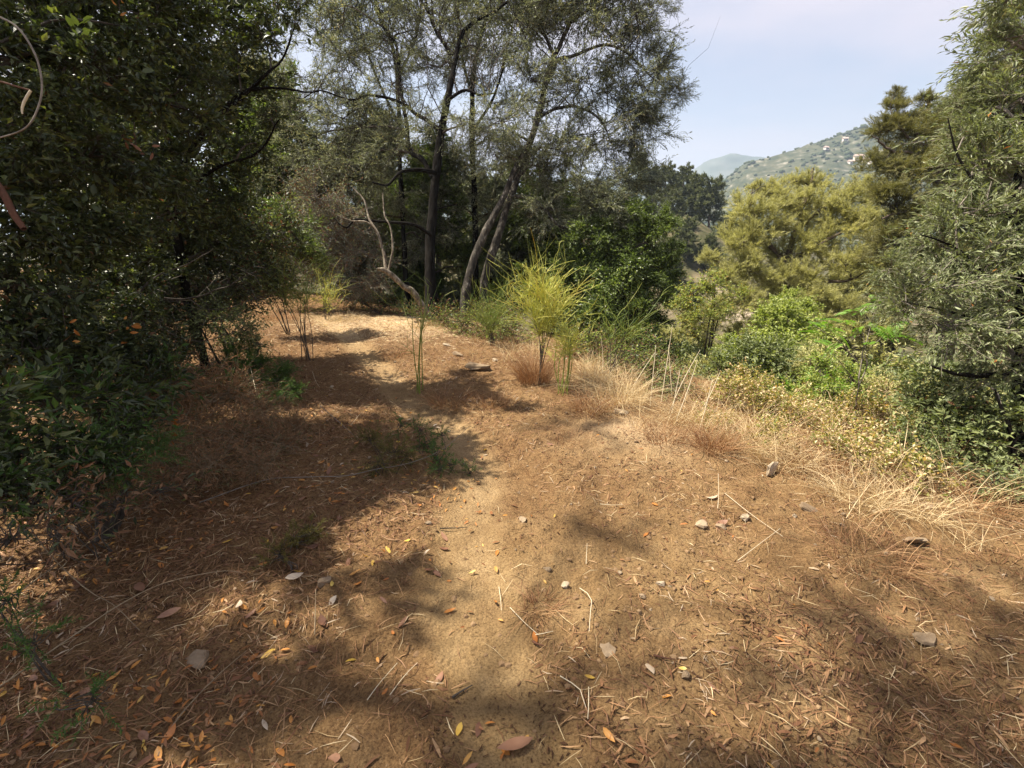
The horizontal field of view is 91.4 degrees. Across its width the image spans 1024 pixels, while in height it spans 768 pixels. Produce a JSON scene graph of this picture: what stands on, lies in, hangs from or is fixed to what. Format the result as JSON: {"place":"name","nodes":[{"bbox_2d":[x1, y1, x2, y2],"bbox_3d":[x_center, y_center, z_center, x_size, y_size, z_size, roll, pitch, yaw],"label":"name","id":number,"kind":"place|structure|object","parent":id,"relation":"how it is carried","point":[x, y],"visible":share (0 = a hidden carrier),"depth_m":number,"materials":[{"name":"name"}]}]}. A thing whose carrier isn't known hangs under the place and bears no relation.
{"place":"outdoors","nodes":[
{"label":"outdoors","id":0,"kind":"place"},
{"bbox_2d":[0,208,1023,767],"bbox_3d":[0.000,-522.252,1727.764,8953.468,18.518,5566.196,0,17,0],"label":"ground","id":1,"kind":"structure","parent":0,"point":[458,652],"depth_m":2.27,"materials":[{"name":"soil"}]},
{"bbox_2d":[0,569,125,748],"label":"feathery plant","id":2,"kind":"object","parent":1,"relation":"on","point":[28,651],"visible":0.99,"depth_m":1.71,"materials":[{"name":"green plant"}]},
{"bbox_2d":[0,256,192,431],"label":"evergreen bush","id":3,"kind":"object","parent":1,"relation":"on","point":[22,328],"visible":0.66,"depth_m":3.09,"materials":[{"name":"green plant"}]},
{"bbox_2d":[0,391,202,559],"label":"feathery plant","id":4,"kind":"object","parent":1,"relation":"on","point":[157,444],"visible":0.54,"depth_m":2.49,"materials":[{"name":"green plant"}]},
{"bbox_2d":[0,341,210,550],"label":"evergreen bush","id":5,"kind":"object","parent":1,"relation":"on","point":[15,388],"visible":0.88,"depth_m":2.47,"materials":[{"name":"green plant"}]},
{"bbox_2d":[0,441,218,623],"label":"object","id":6,"kind":"object","parent":1,"relation":"on","point":[59,531],"visible":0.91,"depth_m":2.18,"materials":[{"name":"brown plant"}]},
{"bbox_2d":[0,570,243,686],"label":"twig","id":7,"kind":"object","parent":1,"relation":"on","point":[18,673],"visible":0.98,"depth_m":1.99,"materials":[{"name":"brown wood"}]},
{"bbox_2d":[0,0,249,460],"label":"evergreen tree","id":8,"kind":"object","parent":1,"relation":"on","point":[88,47],"visible":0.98,"depth_m":2.90,"materials":[{"name":"green plant"}]},
{"bbox_2d":[0,182,26,230],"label":"cut bough","id":9,"kind":"object","parent":8,"relation":"attached to","point":[9,206],"visible":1,"depth_m":2.29,"materials":[{"name":"brown wood"}]},
{"bbox_2d":[0,16,42,137],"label":"vine stem","id":10,"kind":"object","parent":8,"relation":"hanging from","point":[41,80],"visible":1,"depth_m":1.90,"materials":[{"name":"grey plant"}]},
{"bbox_2d":[0,0,324,373],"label":"evergreen tree","id":11,"kind":"object","parent":1,"relation":"on","point":[255,21],"visible":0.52,"depth_m":4.76,"materials":[{"name":"green plant"}]},
{"bbox_2d":[13,179,331,416],"bbox_3d":[-3.687,-1.153,5.266,2.194,2.215,3.728,4,17,12],"label":"thicket","id":12,"kind":"object","parent":1,"relation":"on","point":[269,228],"visible":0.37,"depth_m":5.68,"materials":[{"name":"green plant"}]},
{"bbox_2d":[117,248,271,364],"bbox_3d":[-2.596,-0.601,4.068,1.144,0.950,1.224,-15,22,-40],"label":"bare bough","id":13,"kind":"object","parent":12,"relation":"attached to","point":[167,298],"visible":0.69,"depth_m":4.17,"materials":[{"name":"brown plant"}]},
{"bbox_2d":[186,649,208,668],"bbox_3d":[-1.225,1.070,1.943,0.091,0.041,0.081,5,22,-4],"label":"stone","id":14,"kind":"object","parent":1,"relation":"on","point":[196,657],"visible":0.93,"depth_m":1.93,"materials":[{"name":"grey stone"}]},
{"bbox_2d":[75,335,337,525],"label":"dead weeds","id":15,"kind":"object","parent":1,"relation":"on","point":[228,391],"visible":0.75,"depth_m":3.56,"materials":[{"name":"brown plant"}]},
{"bbox_2d":[170,282,277,378],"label":"evergreen bush","id":16,"kind":"object","parent":1,"relation":"on","point":[250,328],"visible":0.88,"depth_m":4.98,"materials":[{"name":"green plant"}]},
{"bbox_2d":[199,28,312,271],"bbox_3d":[-7.483,-6.260,14.716,3.732,7.668,3.218,9,19,27],"label":"pine tree","id":17,"kind":"object","parent":1,"relation":"on","point":[248,56],"visible":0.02,"depth_m":13.74,"materials":[{"name":"green plant"}]},
{"bbox_2d":[209,327,314,407],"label":"feathery plant","id":18,"kind":"object","parent":1,"relation":"on","point":[285,370],"visible":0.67,"depth_m":4.92,"materials":[{"name":"green plant"}]},
{"bbox_2d":[206,61,348,289],"bbox_3d":[-6.367,-5.155,13.183,3.785,5.892,4.100,-14,22,-38],"label":"olive tree","id":19,"kind":"object","parent":1,"relation":"on","point":[278,183],"visible":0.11,"depth_m":12.18,"materials":[{"name":"green plant"}]},
{"bbox_2d":[226,191,339,333],"bbox_3d":[-3.538,-1.817,7.646,1.640,2.175,1.336,-12,21,-35],"label":"evergreen bush","id":20,"kind":"object","parent":1,"relation":"on","point":[308,254],"visible":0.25,"depth_m":7.56,"materials":[{"name":"green plant"}]},
{"bbox_2d":[251,513,331,572],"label":"feathery plant","id":21,"kind":"object","parent":1,"relation":"on","point":[304,531],"visible":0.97,"depth_m":2.49,"materials":[{"name":"green plant"}]},
{"bbox_2d":[247,247,342,360],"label":"broom bush","id":22,"kind":"object","parent":1,"relation":"on","point":[295,295],"visible":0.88,"depth_m":6.09,"materials":[{"name":"green plant"}]},
{"bbox_2d":[282,263,357,318],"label":"broom bush","id":23,"kind":"object","parent":1,"relation":"on","point":[324,298],"visible":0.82,"depth_m":8.88,"materials":[{"name":"green plant"}]},
{"bbox_2d":[249,159,404,311],"bbox_3d":[-3.696,-2.734,9.708,3.123,2.977,2.274,0,17,0],"label":"dry shrub","id":24,"kind":"object","parent":1,"relation":"on","point":[346,243],"visible":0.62,"depth_m":9.62,"materials":[{"name":"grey plant"}]},
{"bbox_2d":[281,86,438,302],"bbox_3d":[-3.934,-4.696,13.918,4.268,6.215,3.962,0,17,0],"label":"olive tree","id":25,"kind":"object","parent":1,"relation":"on","point":[363,266],"visible":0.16,"depth_m":13.28,"materials":[{"name":"green plant"}]},
{"bbox_2d":[239,0,521,316],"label":"olive tree","id":26,"kind":"object","parent":1,"relation":"on","point":[355,132],"visible":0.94,"depth_m":10.15,"materials":[{"name":"green plant"}]},
{"bbox_2d":[336,188,430,318],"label":"dead branch","id":27,"kind":"object","parent":1,"relation":"on","point":[396,279],"visible":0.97,"depth_m":8.68,"materials":[{"name":"wood"}]},
{"bbox_2d":[296,0,475,307],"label":"olive tree","id":28,"kind":"object","parent":1,"relation":"on","point":[400,201],"visible":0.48,"depth_m":12.02,"materials":[{"name":"green plant"}]},
{"bbox_2d":[345,419,427,478],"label":"feathery plant","id":29,"kind":"object","parent":1,"relation":"on","point":[365,437],"visible":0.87,"depth_m":3.59,"materials":[{"name":"green plant"}]},
{"bbox_2d":[329,279,458,325],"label":"scrub","id":30,"kind":"object","parent":1,"relation":"on","point":[382,307],"visible":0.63,"depth_m":9.84,"materials":[{"name":"green plant"}]},
{"bbox_2d":[251,305,552,359],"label":"plant litter","id":31,"kind":"object","parent":1,"relation":"on","point":[393,323],"visible":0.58,"depth_m":8.42,"materials":[{"name":"plant"}]},
{"bbox_2d":[370,269,456,393],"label":"broom bush","id":32,"kind":"object","parent":1,"relation":"on","point":[421,327],"visible":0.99,"depth_m":5.09,"materials":[{"name":"green plant"}]},
{"bbox_2d":[375,412,477,477],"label":"feathery plant","id":33,"kind":"object","parent":1,"relation":"on","point":[436,457],"visible":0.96,"depth_m":3.72,"materials":[{"name":"green plant"}]},
{"bbox_2d":[366,119,489,314],"bbox_3d":[-2.352,-4.091,13.793,3.604,5.611,3.905,0,17,0],"label":"olive tree","id":34,"kind":"object","parent":1,"relation":"on","point":[463,251],"visible":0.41,"depth_m":13.24,"materials":[{"name":"green plant"}]},
{"bbox_2d":[394,141,481,313],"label":"pine tree","id":35,"kind":"object","parent":1,"relation":"on","point":[447,264],"visible":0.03,"depth_m":19.43,"materials":[{"name":"green plant"}]},
{"bbox_2d":[411,379,484,416],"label":"grass tuft","id":36,"kind":"object","parent":1,"relation":"on","point":[442,402],"visible":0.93,"depth_m":4.84,"materials":[{"name":"brown plant"}]},
{"bbox_2d":[0,374,898,767],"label":"leaf litter","id":37,"kind":"object","parent":1,"relation":"on","point":[230,722],"visible":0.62,"depth_m":1.78,"materials":[{"name":"brown plant"}]},
{"bbox_2d":[387,0,546,317],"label":"olive tree","id":38,"kind":"object","parent":1,"relation":"on","point":[463,171],"visible":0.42,"depth_m":12.54,"materials":[{"name":"green plant"}]},
{"bbox_2d":[425,296,544,344],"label":"scrub","id":39,"kind":"object","parent":1,"relation":"on","point":[462,321],"visible":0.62,"depth_m":8.05,"materials":[{"name":"green plant"}]},
{"bbox_2d":[440,145,536,326],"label":"olive tree","id":40,"kind":"object","parent":1,"relation":"on","point":[521,253],"visible":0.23,"depth_m":14.43,"materials":[{"name":"green plant"}]},
{"bbox_2d":[444,261,553,344],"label":"broom bush","id":41,"kind":"object","parent":1,"relation":"on","point":[490,321],"visible":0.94,"depth_m":7.16,"materials":[{"name":"green plant"}]},
{"bbox_2d":[0,327,1023,767],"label":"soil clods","id":42,"kind":"object","parent":1,"relation":"on","point":[446,747],"visible":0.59,"depth_m":2.08,"materials":[{"name":"brown soil"}]},
{"bbox_2d":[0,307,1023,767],"bbox_3d":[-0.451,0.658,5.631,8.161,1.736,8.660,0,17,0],"label":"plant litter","id":43,"kind":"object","parent":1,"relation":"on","point":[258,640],"visible":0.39,"depth_m":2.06,"materials":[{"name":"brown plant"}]},
{"bbox_2d":[497,736,532,749],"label":"fallen leaf","id":44,"kind":"object","parent":1,"relation":"on","point":[516,743],"visible":1,"depth_m":1.61,"materials":[{"name":"plant"}]},
{"bbox_2d":[498,583,584,640],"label":"grass tuft","id":45,"kind":"object","parent":1,"relation":"on","point":[553,609],"visible":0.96,"depth_m":2.17,"materials":[{"name":"beige plant"}]},
{"bbox_2d":[489,338,602,385],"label":"grass tuft","id":46,"kind":"object","parent":1,"relation":"on","point":[530,374],"visible":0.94,"depth_m":5.34,"materials":[{"name":"beige plant"}]},
{"bbox_2d":[484,231,615,384],"bbox_3d":[0.291,-0.745,5.109,1.212,1.617,1.328,-11,20,-31],"label":"broom bush","id":47,"kind":"object","parent":1,"relation":"on","point":[545,296],"visible":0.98,"depth_m":5.06,"materials":[{"name":"green plant"}]},
{"bbox_2d":[487,153,627,339],"bbox_3d":[1.057,-3.055,12.770,3.424,5.330,3.710,-15,23,-41],"label":"olive tree","id":48,"kind":"object","parent":1,"relation":"on","point":[552,249],"visible":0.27,"depth_m":12.30,"materials":[{"name":"green plant"}]},
{"bbox_2d":[537,306,590,395],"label":"broom bush","id":49,"kind":"object","parent":1,"relation":"on","point":[564,342],"visible":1,"depth_m":4.96,"materials":[{"name":"green plant"}]},
{"bbox_2d":[436,0,719,319],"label":"olive tree","id":50,"kind":"object","parent":1,"relation":"on","point":[640,113],"visible":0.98,"depth_m":9.63,"materials":[{"name":"green plant"}]},
{"bbox_2d":[550,376,630,417],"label":"grass tuft","id":51,"kind":"object","parent":1,"relation":"on","point":[580,403],"visible":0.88,"depth_m":4.64,"materials":[{"name":"beige plant"}]},
{"bbox_2d":[504,195,690,359],"bbox_3d":[1.525,-1.787,8.996,3.367,3.181,2.506,0,17,0],"label":"evergreen bush","id":52,"kind":"object","parent":1,"relation":"on","point":[630,260],"visible":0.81,"depth_m":8.86,"materials":[{"name":"green plant"}]},
{"bbox_2d":[535,174,660,345],"bbox_3d":[2.296,-2.984,14.015,3.842,5.594,3.566,10,20,30],"label":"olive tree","id":53,"kind":"object","parent":1,"relation":"on","point":[579,200],"depth_m":12.91,"materials":[{"name":"green plant"}]},
{"bbox_2d":[546,352,659,391],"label":"grass tuft","id":54,"kind":"object","parent":1,"relation":"on","point":[588,373],"visible":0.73,"depth_m":5.43,"materials":[{"name":"plant"}]},
{"bbox_2d":[542,354,701,433],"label":"grass tuft","id":55,"kind":"object","parent":1,"relation":"on","point":[640,391],"visible":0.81,"depth_m":4.87,"materials":[{"name":"plant"}]},
{"bbox_2d":[569,205,682,355],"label":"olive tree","id":56,"kind":"object","parent":1,"relation":"on","point":[622,299],"visible":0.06,"depth_m":11.11,"materials":[{"name":"green plant"}]},
{"bbox_2d":[555,318,701,400],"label":"scrub","id":57,"kind":"object","parent":1,"relation":"on","point":[633,353],"visible":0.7,"depth_m":6.04,"materials":[{"name":"green plant"}]},
{"bbox_2d":[571,281,696,375],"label":"broom bush","id":58,"kind":"object","parent":1,"relation":"on","point":[624,336],"visible":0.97,"depth_m":5.60,"materials":[{"name":"green plant"}]},
{"bbox_2d":[620,152,658,197],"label":"pine tree","id":59,"kind":"object","parent":1,"relation":"on","point":[647,172],"visible":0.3,"depth_m":76.88,"materials":[{"name":"green plant"}]},
{"bbox_2d":[619,414,696,459],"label":"grass tuft","id":60,"kind":"object","parent":1,"relation":"on","point":[656,440],"visible":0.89,"depth_m":3.98,"materials":[{"name":"beige plant"}]},
{"bbox_2d":[648,160,682,202],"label":"pine tree","id":61,"kind":"object","parent":1,"relation":"on","point":[672,179],"visible":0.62,"depth_m":75.88,"materials":[{"name":"green plant"}]},
{"bbox_2d":[629,329,708,370],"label":"slope bush","id":62,"kind":"object","parent":1,"relation":"on","point":[678,350],"visible":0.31,"depth_m":8.47,"materials":[{"name":"green plant"}]},
{"bbox_2d":[659,186,688,218],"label":"pine tree","id":63,"kind":"object","parent":1,"relation":"on","point":[679,202],"visible":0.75,"depth_m":68.78,"materials":[{"name":"green plant"}]},
{"bbox_2d":[671,214,701,258],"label":"pine tree","id":64,"kind":"object","parent":1,"relation":"on","point":[687,234],"visible":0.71,"depth_m":61.73,"materials":[{"name":"green plant"}]},
{"bbox_2d":[674,161,698,208],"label":"pine tree","id":65,"kind":"object","parent":1,"relation":"on","point":[686,172],"visible":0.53,"depth_m":77.66,"materials":[{"name":"green plant"}]},
{"bbox_2d":[672,310,718,352],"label":"bush","id":66,"kind":"object","parent":1,"relation":"on","point":[690,338],"visible":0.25,"depth_m":20.52,"materials":[{"name":"green plant"}]},
{"bbox_2d":[682,170,709,216],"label":"pine tree","id":67,"kind":"object","parent":1,"relation":"on","point":[694,187],"visible":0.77,"depth_m":74.93,"materials":[{"name":"green plant"}]},
{"bbox_2d":[648,390,759,438],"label":"grass tuft","id":68,"kind":"object","parent":1,"relation":"on","point":[684,422],"visible":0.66,"depth_m":4.33,"materials":[{"name":"plant"}]},
{"bbox_2d":[687,173,728,227],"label":"pine tree","id":69,"kind":"object","parent":1,"relation":"on","point":[714,199],"visible":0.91,"depth_m":74.79,"materials":[{"name":"green plant"}]},
{"bbox_2d":[664,264,753,356],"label":"green shrub","id":70,"kind":"object","parent":1,"relation":"on","point":[707,286],"visible":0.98,"depth_m":8.08,"materials":[{"name":"green plant"}]},
{"bbox_2d":[691,231,727,270],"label":"pine tree","id":71,"kind":"object","parent":1,"relation":"on","point":[710,240],"visible":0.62,"depth_m":60.48,"materials":[{"name":"green plant"}]},
{"bbox_2d":[646,402,783,489],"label":"grass tuft","id":72,"kind":"object","parent":1,"relation":"on","point":[720,448],"visible":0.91,"depth_m":3.75,"materials":[{"name":"beige plant"}]},
{"bbox_2d":[453,320,1023,560],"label":"dry grass","id":73,"kind":"structure","parent":1,"relation":"on","point":[702,387],"depth_m":4.22,"materials":[{"name":"plant"}]},
{"bbox_2d":[689,357,790,429],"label":"herb","id":74,"kind":"object","parent":1,"relation":"on","point":[736,380],"visible":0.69,"depth_m":4.69,"materials":[{"name":"yellow plant"}]},
{"bbox_2d":[691,327,804,390],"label":"slope bush","id":75,"kind":"object","parent":1,"relation":"on","point":[761,353],"visible":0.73,"depth_m":6.05,"materials":[{"name":"green plant"}]},
{"bbox_2d":[674,403,823,469],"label":"grass tuft","id":76,"kind":"object","parent":1,"relation":"on","point":[741,436],"visible":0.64,"depth_m":3.81,"materials":[{"name":"plant"}]},
{"bbox_2d":[702,284,854,387],"bbox_3d":[3.846,-0.423,7.136,1.760,1.783,3.145,15,23,40],"label":"green shrub","id":77,"kind":"object","parent":1,"relation":"on","point":[781,306],"visible":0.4,"depth_m":7.43,"materials":[{"name":"green plant"}]},
{"bbox_2d":[716,418,852,493],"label":"grass tuft","id":78,"kind":"object","parent":1,"relation":"on","point":[758,458],"visible":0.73,"depth_m":3.60,"materials":[{"name":"plant"}]},
{"bbox_2d":[736,369,836,454],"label":"herb","id":79,"kind":"object","parent":1,"relation":"on","point":[799,409],"visible":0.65,"depth_m":4.41,"materials":[{"name":"yellow plant"}]},
{"bbox_2d":[694,164,898,345],"bbox_3d":[8.397,-2.810,15.081,6.637,7.407,3.987,-8,19,-25],"label":"pine tree","id":80,"kind":"object","parent":1,"relation":"on","point":[775,198],"visible":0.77,"depth_m":14.55,"materials":[{"name":"green plant"}]},
{"bbox_2d":[749,347,878,410],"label":"green shrub","id":81,"kind":"object","parent":1,"relation":"on","point":[821,373],"visible":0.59,"depth_m":5.26,"materials":[{"name":"green plant"}]},
{"bbox_2d":[740,423,918,492],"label":"grass tuft","id":82,"kind":"object","parent":1,"relation":"on","point":[809,459],"visible":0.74,"depth_m":3.54,"materials":[{"name":"beige plant"}]},
{"bbox_2d":[767,335,918,424],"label":"slope bush","id":83,"kind":"object","parent":1,"relation":"on","point":[819,349],"visible":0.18,"depth_m":5.93,"materials":[{"name":"green plant"}]},
{"bbox_2d":[793,387,899,455],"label":"herb","id":84,"kind":"object","parent":1,"relation":"on","point":[835,415],"visible":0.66,"depth_m":4.30,"materials":[{"name":"yellow plant"}]},
{"bbox_2d":[798,295,927,435],"bbox_3d":[3.000,-0.147,4.287,1.077,1.107,1.284,0,17,0],"label":"sapling","id":85,"kind":"object","parent":1,"relation":"on","point":[882,330],"visible":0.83,"depth_m":4.43,"materials":[{"name":"green plant"}]},
{"bbox_2d":[810,419,919,487],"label":"herb","id":86,"kind":"object","parent":1,"relation":"on","point":[863,450],"visible":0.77,"depth_m":3.63,"materials":[{"name":"yellow plant"}]},
{"bbox_2d":[802,259,929,370],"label":"shrub","id":87,"kind":"object","parent":1,"relation":"on","point":[849,327],"visible":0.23,"depth_m":22.36,"materials":[{"name":"green plant"}]},
{"bbox_2d":[775,450,963,537],"bbox_3d":[2.106,0.617,3.124,1.121,0.247,1.057,0,17,0],"label":"grass tuft","id":88,"kind":"object","parent":1,"relation":"on","point":[856,496],"visible":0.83,"depth_m":3.12,"materials":[{"name":"plant"}]},
{"bbox_2d":[772,488,985,617],"bbox_3d":[1.825,0.809,2.531,1.124,0.204,1.031,-12,21,-35],"label":"grass tuft","id":89,"kind":"object","parent":1,"relation":"on","point":[878,542],"visible":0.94,"depth_m":2.56,"materials":[{"name":"brown plant"}]},
{"bbox_2d":[846,366,922,443],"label":"herb","id":90,"kind":"object","parent":1,"relation":"on","point":[882,404],"visible":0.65,"depth_m":4.35,"materials":[{"name":"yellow plant"}]},
{"bbox_2d":[844,335,925,382],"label":"slope bush","id":91,"kind":"object","parent":1,"relation":"on","point":[881,357],"visible":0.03,"depth_m":7.87,"materials":[{"name":"green plant"}]},
{"bbox_2d":[803,461,1023,552],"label":"grass tuft","id":92,"kind":"object","parent":1,"relation":"on","point":[919,507],"visible":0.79,"depth_m":2.99,"materials":[{"name":"plant"}]},
{"bbox_2d":[912,632,935,646],"bbox_3d":[1.655,1.022,2.005,0.086,0.028,0.070,9,24,11],"label":"stone","id":93,"kind":"object","parent":1,"relation":"on","point":[927,638],"visible":0.98,"depth_m":1.99,"materials":[{"name":"beige stone"}]},
{"bbox_2d":[877,430,972,503],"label":"herb","id":94,"kind":"object","parent":1,"relation":"on","point":[921,473],"visible":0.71,"depth_m":3.28,"materials":[{"name":"yellow plant"}]},
{"bbox_2d":[842,345,1008,403],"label":"slope bush","id":95,"kind":"object","parent":1,"relation":"on","point":[922,368],"visible":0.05,"depth_m":6.94,"materials":[{"name":"green plant"}]},
{"bbox_2d":[847,0,1023,369],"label":"pine tree","id":96,"kind":"object","parent":1,"relation":"on","point":[909,125],"visible":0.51,"depth_m":11.70,"materials":[{"name":"green plant"}]},
{"bbox_2d":[851,454,1023,551],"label":"grass tuft","id":97,"kind":"object","parent":1,"relation":"on","point":[949,502],"visible":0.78,"depth_m":3.06,"materials":[{"name":"beige plant"}]},
{"bbox_2d":[855,0,1023,473],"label":"olive tree","id":98,"kind":"object","parent":1,"relation":"on","point":[991,119],"visible":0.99,"depth_m":3.83,"materials":[{"name":"green plant"}]},
{"bbox_2d":[862,361,1023,504],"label":"evergreen bush","id":99,"kind":"object","parent":1,"relation":"on","point":[936,412],"visible":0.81,"depth_m":3.61,"materials":[{"name":"green plant"}]},
{"bbox_2d":[0,0,1023,229],"label":"sky","id":100,"kind":"structure","parent":0,"point":[775,77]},
{"bbox_2d":[298,153,763,235],"bbox_3d":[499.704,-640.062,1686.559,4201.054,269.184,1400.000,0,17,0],"label":"mountain","id":101,"kind":"structure","parent":0,"point":[724,166],"depth_m":1655.43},
{"bbox_2d":[680,86,1021,253],"bbox_3d":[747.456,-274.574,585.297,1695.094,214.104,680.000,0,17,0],"label":"hill","id":102,"kind":"structure","parent":0,"point":[766,166],"depth_m":544.62,"materials":[{"name":"green plant"}]},
{"bbox_2d":[675,79,1012,247],"bbox_3d":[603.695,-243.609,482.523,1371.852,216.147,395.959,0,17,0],"label":"scrub","id":103,"kind":"object","parent":102,"relation":"on","point":[847,152],"visible":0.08,"depth_m":538.92,"materials":[{"name":"green plant"}]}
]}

